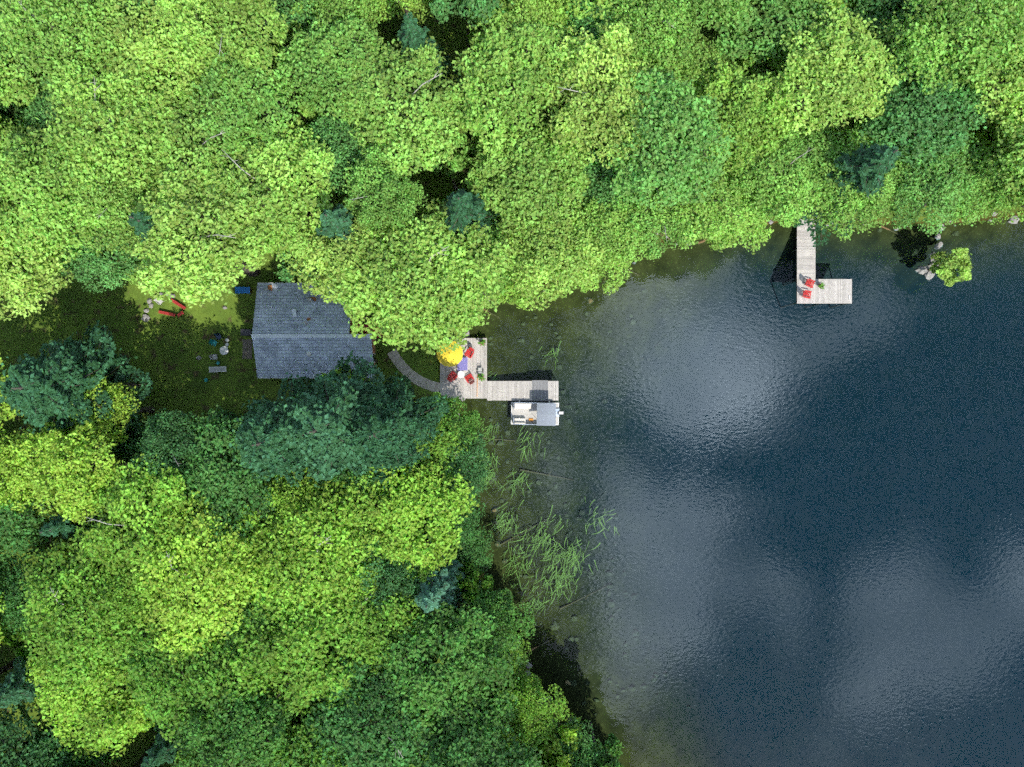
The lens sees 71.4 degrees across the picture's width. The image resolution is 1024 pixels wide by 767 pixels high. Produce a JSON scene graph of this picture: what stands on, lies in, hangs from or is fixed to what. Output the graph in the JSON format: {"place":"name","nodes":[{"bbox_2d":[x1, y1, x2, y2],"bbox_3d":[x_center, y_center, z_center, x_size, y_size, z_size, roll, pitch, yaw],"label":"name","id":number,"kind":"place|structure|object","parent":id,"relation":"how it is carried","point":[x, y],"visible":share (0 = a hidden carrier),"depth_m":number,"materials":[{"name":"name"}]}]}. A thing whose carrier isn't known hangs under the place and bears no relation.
{"place":"outdoors","nodes":[
{"label":"outdoors","id":0,"kind":"place"},
{"bbox_2d":[0,0,1023,766],"bbox_3d":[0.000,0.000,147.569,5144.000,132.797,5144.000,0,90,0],"label":"ground","id":1,"kind":"structure","parent":0,"point":[816,552],"depth_m":87.18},
{"bbox_2d":[0,38,37,117],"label":"tree","id":2,"kind":"object","parent":1,"relation":"on","point":[28,95],"visible":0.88,"depth_m":67.14,"materials":[{"name":"green plant"}]},
{"bbox_2d":[0,427,52,515],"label":"tree","id":3,"kind":"object","parent":1,"relation":"on","point":[14,482],"visible":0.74,"depth_m":66.32,"materials":[{"name":"green plant"}]},
{"bbox_2d":[0,475,56,570],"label":"tree","id":4,"kind":"object","parent":1,"relation":"on","point":[16,536],"visible":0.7,"depth_m":67.59,"materials":[{"name":"green plant"}]},
{"bbox_2d":[0,699,78,766],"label":"tree","id":5,"kind":"object","parent":1,"relation":"on","point":[12,758],"visible":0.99,"depth_m":67.98,"materials":[{"name":"green plant"}]},
{"bbox_2d":[0,554,78,635],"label":"tree","id":6,"kind":"object","parent":1,"relation":"on","point":[10,583],"visible":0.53,"depth_m":67.59,"materials":[{"name":"green plant"}]},
{"bbox_2d":[0,617,88,707],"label":"spruce","id":7,"kind":"object","parent":1,"relation":"on","point":[16,689],"visible":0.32,"depth_m":67.33,"materials":[{"name":"green plant"}]},
{"bbox_2d":[0,199,94,322],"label":"tree","id":8,"kind":"object","parent":1,"relation":"on","point":[11,276],"visible":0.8,"depth_m":65.99,"materials":[{"name":"green plant"}]},
{"bbox_2d":[0,0,129,113],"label":"tree","id":9,"kind":"object","parent":1,"relation":"on","point":[49,32],"visible":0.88,"depth_m":63.83,"materials":[{"name":"green plant"}]},
{"bbox_2d":[14,71,116,158],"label":"tree","id":10,"kind":"object","parent":1,"relation":"on","point":[33,111],"visible":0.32,"depth_m":68.86,"materials":[{"name":"green plant"}]},
{"bbox_2d":[0,122,133,275],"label":"tree","id":11,"kind":"object","parent":1,"relation":"on","point":[48,201],"visible":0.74,"depth_m":64.81,"materials":[{"name":"green plant"}]},
{"bbox_2d":[0,320,152,443],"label":"pine","id":12,"kind":"object","parent":1,"relation":"on","point":[44,391],"visible":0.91,"depth_m":66.57,"materials":[{"name":"green plant"}]},
{"bbox_2d":[25,697,127,766],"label":"tree","id":13,"kind":"object","parent":1,"relation":"on","point":[94,760],"visible":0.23,"depth_m":70.34,"materials":[{"name":"green plant"}]},
{"bbox_2d":[5,420,150,524],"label":"tree","id":14,"kind":"object","parent":1,"relation":"on","point":[67,499],"visible":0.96,"depth_m":65.52,"materials":[{"name":"green plant"}]},
{"bbox_2d":[15,522,152,693],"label":"tree","id":15,"kind":"object","parent":1,"relation":"on","point":[68,582],"visible":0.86,"depth_m":65.19,"materials":[{"name":"green plant"}]},
{"bbox_2d":[25,619,152,759],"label":"tree","id":16,"kind":"object","parent":1,"relation":"on","point":[74,704],"visible":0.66,"depth_m":67.02,"materials":[{"name":"green plant"}]},
{"bbox_2d":[48,212,141,293],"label":"tree","id":17,"kind":"object","parent":1,"relation":"on","point":[93,266],"visible":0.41,"depth_m":68.56,"materials":[{"name":"green plant"}]},
{"bbox_2d":[50,370,154,448],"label":"tree","id":18,"kind":"object","parent":1,"relation":"on","point":[99,425],"visible":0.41,"depth_m":69.69,"materials":[{"name":"green plant"}]},
{"bbox_2d":[62,150,156,260],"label":"tree","id":19,"kind":"object","parent":1,"relation":"on","point":[106,221],"visible":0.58,"depth_m":65.60,"materials":[{"name":"green plant"}]},
{"bbox_2d":[35,45,189,211],"bbox_3d":[-36.955,-23.915,71.272,14.209,20.077,15.299,42,90,0],"label":"tree","id":20,"kind":"object","parent":1,"relation":"on","point":[127,141],"visible":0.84,"depth_m":64.20,"materials":[{"name":"green plant"}]},
{"bbox_2d":[102,552,179,630],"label":"tree","id":21,"kind":"object","parent":1,"relation":"on","point":[117,592],"visible":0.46,"depth_m":64.96,"materials":[{"name":"green plant"}]},
{"bbox_2d":[77,453,218,602],"bbox_3d":[-34.507,13.348,72.054,11.329,18.478,13.721,-6,90,0],"label":"tree","id":22,"kind":"object","parent":1,"relation":"on","point":[114,501],"visible":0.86,"depth_m":64.80,"materials":[{"name":"green plant"}]},
{"bbox_2d":[75,0,223,131],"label":"tree","id":23,"kind":"object","parent":1,"relation":"on","point":[147,44],"visible":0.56,"depth_m":65.22,"materials":[{"name":"green plant"}]},
{"bbox_2d":[127,408,210,483],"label":"tree","id":24,"kind":"object","parent":1,"relation":"on","point":[152,441],"visible":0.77,"depth_m":66.60,"materials":[{"name":"green plant"}]},
{"bbox_2d":[132,88,250,212],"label":"tree","id":25,"kind":"object","parent":1,"relation":"on","point":[195,156],"visible":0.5,"depth_m":65.30,"materials":[{"name":"green plant"}]},
{"bbox_2d":[117,608,268,747],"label":"tree","id":26,"kind":"object","parent":1,"relation":"on","point":[205,673],"visible":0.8,"depth_m":65.68,"materials":[{"name":"green plant"}]},
{"bbox_2d":[127,162,269,307],"bbox_3d":[-28.644,-13.561,71.744,13.783,19.127,12.950,-14,90,0],"label":"tree","id":27,"kind":"object","parent":1,"relation":"on","point":[166,218],"visible":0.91,"depth_m":64.41,"materials":[{"name":"green plant"}]},
{"bbox_2d":[130,490,268,664],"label":"tree","id":28,"kind":"object","parent":1,"relation":"on","point":[173,618],"visible":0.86,"depth_m":65.04,"materials":[{"name":"green plant"}]},
{"bbox_2d":[153,0,287,102],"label":"tree","id":29,"kind":"object","parent":1,"relation":"on","point":[190,43],"visible":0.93,"depth_m":63.36,"materials":[{"name":"green plant"}]},
{"bbox_2d":[174,404,292,557],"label":"tree","id":30,"kind":"object","parent":1,"relation":"on","point":[217,479],"visible":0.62,"depth_m":66.70,"materials":[{"name":"green plant"}]},
{"bbox_2d":[170,680,308,766],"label":"tree","id":31,"kind":"object","parent":1,"relation":"on","point":[248,723],"visible":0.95,"depth_m":64.90,"materials":[{"name":"green plant"}]},
{"bbox_2d":[187,25,299,159],"bbox_3d":[-24.441,-26.527,71.866,10.112,18.806,11.848,5,90,0],"label":"tree","id":32,"kind":"object","parent":1,"relation":"on","point":[251,111],"visible":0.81,"depth_m":64.37,"materials":[{"name":"green plant"}]},
{"bbox_2d":[200,577,290,671],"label":"tree","id":33,"kind":"object","parent":1,"relation":"on","point":[254,620],"visible":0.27,"depth_m":66.39,"materials":[{"name":"green plant"}]},
{"bbox_2d":[206,502,299,606],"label":"tree","id":34,"kind":"object","parent":1,"relation":"on","point":[254,523],"visible":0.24,"depth_m":67.25,"materials":[{"name":"green plant"}]},
{"bbox_2d":[201,120,334,269],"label":"tree","id":35,"kind":"object","parent":1,"relation":"on","point":[272,237],"visible":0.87,"depth_m":65.05,"materials":[{"name":"green plant"}]},
{"bbox_2d":[226,369,344,486],"bbox_3d":[-21.286,4.908,69.293,11.176,24.000,11.043,-24,90,0],"label":"pine","id":36,"kind":"object","parent":1,"relation":"on","point":[260,440],"visible":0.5,"depth_m":61.81,"materials":[{"name":"green plant"}]},
{"bbox_2d":[259,466,335,541],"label":"tree","id":37,"kind":"object","parent":1,"relation":"on","point":[280,502],"visible":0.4,"depth_m":67.82,"materials":[{"name":"green plant"}]},
{"bbox_2d":[216,580,380,721],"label":"tree","id":38,"kind":"object","parent":1,"relation":"on","point":[299,639],"visible":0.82,"depth_m":65.59,"materials":[{"name":"green plant"}]},
{"bbox_2d":[253,707,368,766],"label":"tree","id":39,"kind":"object","parent":1,"relation":"on","point":[317,755],"visible":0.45,"depth_m":65.85,"materials":[{"name":"green plant"}]},
{"bbox_2d":[251,283,374,377],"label":"cottage","id":40,"kind":"structure","parent":1,"relation":"on","point":[295,330],"depth_m":77.95,"materials":[{"name":"grey tile"}]},
{"bbox_2d":[235,477,392,629],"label":"tree","id":41,"kind":"object","parent":1,"relation":"on","point":[310,552],"visible":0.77,"depth_m":66.07,"materials":[{"name":"green plant"}]},
{"bbox_2d":[269,9,394,128],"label":"tree","id":42,"kind":"object","parent":1,"relation":"on","point":[291,61],"visible":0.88,"depth_m":65.32,"materials":[{"name":"green plant"}]},
{"bbox_2d":[298,109,371,195],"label":"tree","id":43,"kind":"object","parent":1,"relation":"on","point":[339,151],"visible":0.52,"depth_m":67.90,"materials":[{"name":"green plant"}]},
{"bbox_2d":[307,0,381,47],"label":"tree","id":44,"kind":"object","parent":1,"relation":"on","point":[343,5],"visible":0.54,"depth_m":67.78,"materials":[{"name":"green plant"}]},
{"bbox_2d":[278,350,411,487],"bbox_3d":[-15.986,4.348,68.834,12.768,25.000,12.929,-35,90,0],"label":"pine","id":45,"kind":"object","parent":1,"relation":"on","point":[320,434],"visible":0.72,"depth_m":61.17,"materials":[{"name":"green plant"}]},
{"bbox_2d":[287,199,417,319],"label":"tree","id":46,"kind":"object","parent":1,"relation":"on","point":[331,270],"visible":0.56,"depth_m":67.13,"materials":[{"name":"green plant"}]},
{"bbox_2d":[315,203,402,260],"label":"spruce","id":47,"kind":"object","parent":1,"relation":"on","point":[336,220],"visible":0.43,"depth_m":65.48,"materials":[{"name":"green plant"}]},
{"bbox_2d":[319,576,432,682],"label":"tree","id":48,"kind":"object","parent":1,"relation":"on","point":[405,617],"visible":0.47,"depth_m":66.41,"materials":[{"name":"green plant"}]},
{"bbox_2d":[302,647,452,766],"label":"tree","id":49,"kind":"object","parent":1,"relation":"on","point":[381,717],"visible":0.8,"depth_m":65.61,"materials":[{"name":"green plant"}]},
{"bbox_2d":[341,145,427,232],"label":"tree","id":50,"kind":"object","parent":1,"relation":"on","point":[404,203],"visible":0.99,"depth_m":65.67,"materials":[{"name":"green plant"}]},
{"bbox_2d":[349,538,422,625],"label":"tree","id":51,"kind":"object","parent":1,"relation":"on","point":[393,573],"visible":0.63,"depth_m":66.78,"materials":[{"name":"green plant"}]},
{"bbox_2d":[324,36,467,175],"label":"tree","id":52,"kind":"object","parent":1,"relation":"on","point":[411,129],"visible":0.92,"depth_m":65.64,"materials":[{"name":"green plant"}]},
{"bbox_2d":[346,370,455,487],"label":"pine","id":53,"kind":"object","parent":1,"relation":"on","point":[391,429],"visible":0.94,"depth_m":63.58,"materials":[{"name":"green plant"}]},
{"bbox_2d":[327,459,478,584],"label":"tree","id":54,"kind":"object","parent":1,"relation":"on","point":[407,507],"visible":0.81,"depth_m":67.23,"materials":[{"name":"green plant"}]},
{"bbox_2d":[332,198,513,354],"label":"tree","id":55,"kind":"object","parent":1,"relation":"on","point":[448,265],"visible":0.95,"depth_m":66.41,"materials":[{"name":"green plant"}]},
{"bbox_2d":[394,11,462,117],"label":"spruce","id":56,"kind":"object","parent":1,"relation":"on","point":[415,35],"visible":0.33,"depth_m":65.67,"materials":[{"name":"green plant"}]},
{"bbox_2d":[393,397,467,496],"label":"tree","id":57,"kind":"object","parent":1,"relation":"on","point":[441,451],"visible":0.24,"depth_m":70.24,"materials":[{"name":"green plant"}]},
{"bbox_2d":[405,525,480,612],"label":"spruce","id":58,"kind":"object","parent":1,"relation":"on","point":[440,588],"visible":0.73,"depth_m":68.03,"materials":[{"name":"green plant"}]},
{"bbox_2d":[370,602,528,760],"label":"tree","id":59,"kind":"object","parent":1,"relation":"on","point":[436,689],"visible":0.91,"depth_m":65.50,"materials":[{"name":"green plant"}]},
{"bbox_2d":[423,392,484,471],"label":"tree","id":60,"kind":"object","parent":1,"relation":"on","point":[463,421],"visible":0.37,"depth_m":72.01,"materials":[{"name":"green plant"}]},
{"bbox_2d":[424,430,490,499],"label":"tree","id":61,"kind":"object","parent":1,"relation":"on","point":[473,473],"visible":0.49,"depth_m":71.44,"materials":[{"name":"green plant"}]},
{"bbox_2d":[443,522,493,578],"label":"tree","id":62,"kind":"object","parent":1,"relation":"on","point":[474,555],"visible":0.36,"depth_m":74.01,"materials":[{"name":"green plant"}]},
{"bbox_2d":[431,189,506,265],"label":"spruce","id":63,"kind":"object","parent":1,"relation":"on","point":[465,208],"visible":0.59,"depth_m":65.97,"materials":[{"name":"green plant"}]},
{"bbox_2d":[429,0,513,47],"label":"tree","id":64,"kind":"object","parent":1,"relation":"on","point":[437,7],"visible":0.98,"depth_m":64.55,"materials":[{"name":"green plant"}]},
{"bbox_2d":[426,715,545,766],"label":"tree","id":65,"kind":"object","parent":1,"relation":"on","point":[465,745],"visible":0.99,"depth_m":63.62,"materials":[{"name":"green plant"}]},
{"bbox_2d":[445,587,535,655],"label":"tree","id":66,"kind":"object","parent":1,"relation":"on","point":[498,602],"visible":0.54,"depth_m":71.86,"materials":[{"name":"green plant"}]},
{"bbox_2d":[440,338,557,400],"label":"lake deck","id":67,"kind":"structure","parent":1,"relation":"on","point":[454,389],"depth_m":81.38,"materials":[{"name":"grey wood"}]},
{"bbox_2d":[452,0,574,151],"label":"tree","id":68,"kind":"object","parent":1,"relation":"on","point":[473,118],"visible":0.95,"depth_m":64.62,"materials":[{"name":"green plant"}]},
{"bbox_2d":[487,0,564,68],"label":"tree","id":69,"kind":"object","parent":1,"relation":"on","point":[532,7],"visible":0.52,"depth_m":65.89,"materials":[{"name":"green plant"}]},
{"bbox_2d":[460,118,594,238],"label":"tree","id":70,"kind":"object","parent":1,"relation":"on","point":[547,156],"visible":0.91,"depth_m":67.76,"materials":[{"name":"green plant"}]},
{"bbox_2d":[492,673,569,757],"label":"tree","id":71,"kind":"object","parent":1,"relation":"on","point":[538,729],"visible":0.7,"depth_m":70.74,"materials":[{"name":"green plant"}]},
{"bbox_2d":[477,341,617,620],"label":"water weeds","id":72,"kind":"object","parent":1,"relation":"on","point":[488,477],"visible":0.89,"depth_m":82.09,"materials":[{"name":"green plant"}]},
{"bbox_2d":[497,202,605,310],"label":"tree","id":73,"kind":"object","parent":1,"relation":"on","point":[545,243],"visible":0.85,"depth_m":69.42,"materials":[{"name":"green plant"}]},
{"bbox_2d":[534,698,581,766],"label":"tree","id":74,"kind":"object","parent":1,"relation":"on","point":[567,735],"visible":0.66,"depth_m":71.46,"materials":[{"name":"green plant"}]},
{"bbox_2d":[543,715,617,766],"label":"tree","id":75,"kind":"object","parent":1,"relation":"on","point":[584,752],"visible":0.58,"depth_m":72.49,"materials":[{"name":"green plant"}]},
{"bbox_2d":[527,0,645,55],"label":"tree","id":76,"kind":"object","parent":1,"relation":"on","point":[564,17],"visible":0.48,"depth_m":66.93,"materials":[{"name":"green plant"}]},
{"bbox_2d":[488,289,689,715],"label":"lake bed stones","id":77,"kind":"object","parent":1,"relation":"on","point":[555,625],"visible":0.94,"depth_m":82.96,"materials":[{"name":"stone"}]},
{"bbox_2d":[539,19,667,168],"bbox_3d":[7.872,-26.305,71.683,11.666,19.194,13.320,-32,90,0],"label":"tree","id":78,"kind":"object","parent":1,"relation":"on","point":[592,114],"visible":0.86,"depth_m":64.25,"materials":[{"name":"green plant"}]},
{"bbox_2d":[563,189,653,271],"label":"tree","id":79,"kind":"object","parent":1,"relation":"on","point":[610,235],"visible":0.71,"depth_m":69.77,"materials":[{"name":"green plant"}]},
{"bbox_2d":[567,147,658,226],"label":"tree","id":80,"kind":"object","parent":1,"relation":"on","point":[597,184],"visible":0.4,"depth_m":69.98,"materials":[{"name":"green plant"}]},
{"bbox_2d":[600,0,704,82],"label":"tree","id":81,"kind":"object","parent":1,"relation":"on","point":[640,34],"visible":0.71,"depth_m":66.10,"materials":[{"name":"green plant"}]},
{"bbox_2d":[608,164,704,259],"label":"tree","id":82,"kind":"object","parent":1,"relation":"on","point":[652,239],"visible":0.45,"depth_m":69.68,"materials":[{"name":"green plant"}]},
{"bbox_2d":[608,67,736,211],"bbox_3d":[14.415,-22.716,71.828,12.027,19.119,13.669,-11,90,0],"label":"tree","id":83,"kind":"object","parent":1,"relation":"on","point":[658,153],"visible":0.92,"depth_m":64.29,"materials":[{"name":"green plant"}]},
{"bbox_2d":[653,35,732,106],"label":"tree","id":84,"kind":"object","parent":1,"relation":"on","point":[704,61],"visible":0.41,"depth_m":68.76,"materials":[{"name":"green plant"}]},
{"bbox_2d":[647,158,756,249],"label":"tree","id":85,"kind":"object","parent":1,"relation":"on","point":[722,196],"visible":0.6,"depth_m":68.95,"materials":[{"name":"green plant"}]},
{"bbox_2d":[660,0,755,50],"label":"tree","id":86,"kind":"object","parent":1,"relation":"on","point":[699,7],"visible":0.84,"depth_m":66.51,"materials":[{"name":"green plant"}]},
{"bbox_2d":[675,136,773,254],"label":"tree","id":87,"kind":"object","parent":1,"relation":"on","point":[756,231],"visible":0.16,"depth_m":71.58,"materials":[{"name":"green plant"}]},
{"bbox_2d":[678,61,800,181],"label":"tree","id":88,"kind":"object","parent":1,"relation":"on","point":[742,104],"visible":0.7,"depth_m":67.31,"materials":[{"name":"green plant"}]},
{"bbox_2d":[718,127,822,227],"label":"tree","id":89,"kind":"object","parent":1,"relation":"on","point":[748,183],"visible":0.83,"depth_m":68.70,"materials":[{"name":"green plant"}]},
{"bbox_2d":[709,0,842,67],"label":"tree","id":90,"kind":"object","parent":1,"relation":"on","point":[764,27],"visible":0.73,"depth_m":68.11,"materials":[{"name":"green plant"}]},
{"bbox_2d":[764,112,844,206],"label":"tree","id":91,"kind":"object","parent":1,"relation":"on","point":[812,143],"visible":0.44,"depth_m":69.00,"materials":[{"name":"green plant"}]},
{"bbox_2d":[761,6,903,134],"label":"tree","id":92,"kind":"object","parent":1,"relation":"on","point":[821,87],"visible":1,"depth_m":65.88,"materials":[{"name":"green plant"}]},
{"bbox_2d":[785,143,901,246],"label":"spruce","id":93,"kind":"object","parent":1,"relation":"on","point":[871,166],"visible":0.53,"depth_m":66.74,"materials":[{"name":"green plant"}]},
{"bbox_2d":[802,123,902,240],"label":"tree","id":94,"kind":"object","parent":1,"relation":"on","point":[855,201],"visible":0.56,"depth_m":69.57,"materials":[{"name":"green plant"}]},
{"bbox_2d":[829,0,938,48],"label":"tree","id":95,"kind":"object","parent":1,"relation":"on","point":[875,6],"visible":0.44,"depth_m":68.69,"materials":[{"name":"green plant"}]},
{"bbox_2d":[850,36,997,176],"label":"tree","id":96,"kind":"object","parent":1,"relation":"on","point":[922,103],"visible":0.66,"depth_m":67.44,"materials":[{"name":"green plant"}]},
{"bbox_2d":[914,223,944,280],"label":"rocky point","id":97,"kind":"structure","parent":1,"relation":"on","point":[925,273],"depth_m":81.87,"materials":[{"name":"grey stone"}]},
{"bbox_2d":[927,247,972,286],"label":"tree","id":98,"kind":"object","parent":97,"relation":"on","point":[959,260],"visible":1,"depth_m":77.52,"materials":[{"name":"green plant"}]},
{"bbox_2d":[876,125,985,236],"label":"tree","id":99,"kind":"object","parent":1,"relation":"on","point":[942,196],"visible":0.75,"depth_m":69.56,"materials":[{"name":"green plant"}]},
{"bbox_2d":[878,0,1023,94],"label":"tree","id":100,"kind":"object","parent":1,"relation":"on","point":[1000,27],"visible":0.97,"depth_m":64.11,"materials":[{"name":"green plant"}]},
{"bbox_2d":[914,146,1017,226],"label":"tree","id":101,"kind":"object","parent":1,"relation":"on","point":[968,202],"visible":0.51,"depth_m":70.35,"materials":[{"name":"green plant"}]},
{"bbox_2d":[928,15,1023,136],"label":"tree","id":102,"kind":"object","parent":1,"relation":"on","point":[1016,96],"visible":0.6,"depth_m":65.29,"materials":[{"name":"green plant"}]},
{"bbox_2d":[963,124,1023,225],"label":"tree","id":103,"kind":"object","parent":1,"relation":"on","point":[1014,198],"visible":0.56,"depth_m":70.43,"materials":[{"name":"green plant"}]},
{"bbox_2d":[988,87,1023,203],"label":"tree","id":104,"kind":"object","parent":1,"relation":"on","point":[1009,161],"visible":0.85,"depth_m":66.82,"materials":[{"name":"green plant"}]},
{"label":"water","id":105,"kind":"structure","parent":0,"visible":0},
{"bbox_2d":[510,400,563,425],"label":"pontoon boat","id":106,"kind":"object","parent":105,"relation":"on","point":[535,413],"visible":1,"depth_m":80.97,"materials":[{"name":"metal"}]},
{"bbox_2d":[780,219,851,307],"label":"dock","id":107,"kind":"object","parent":105,"relation":"in","point":[836,291],"visible":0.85,"depth_m":81.45,"materials":[{"name":"white wood"}]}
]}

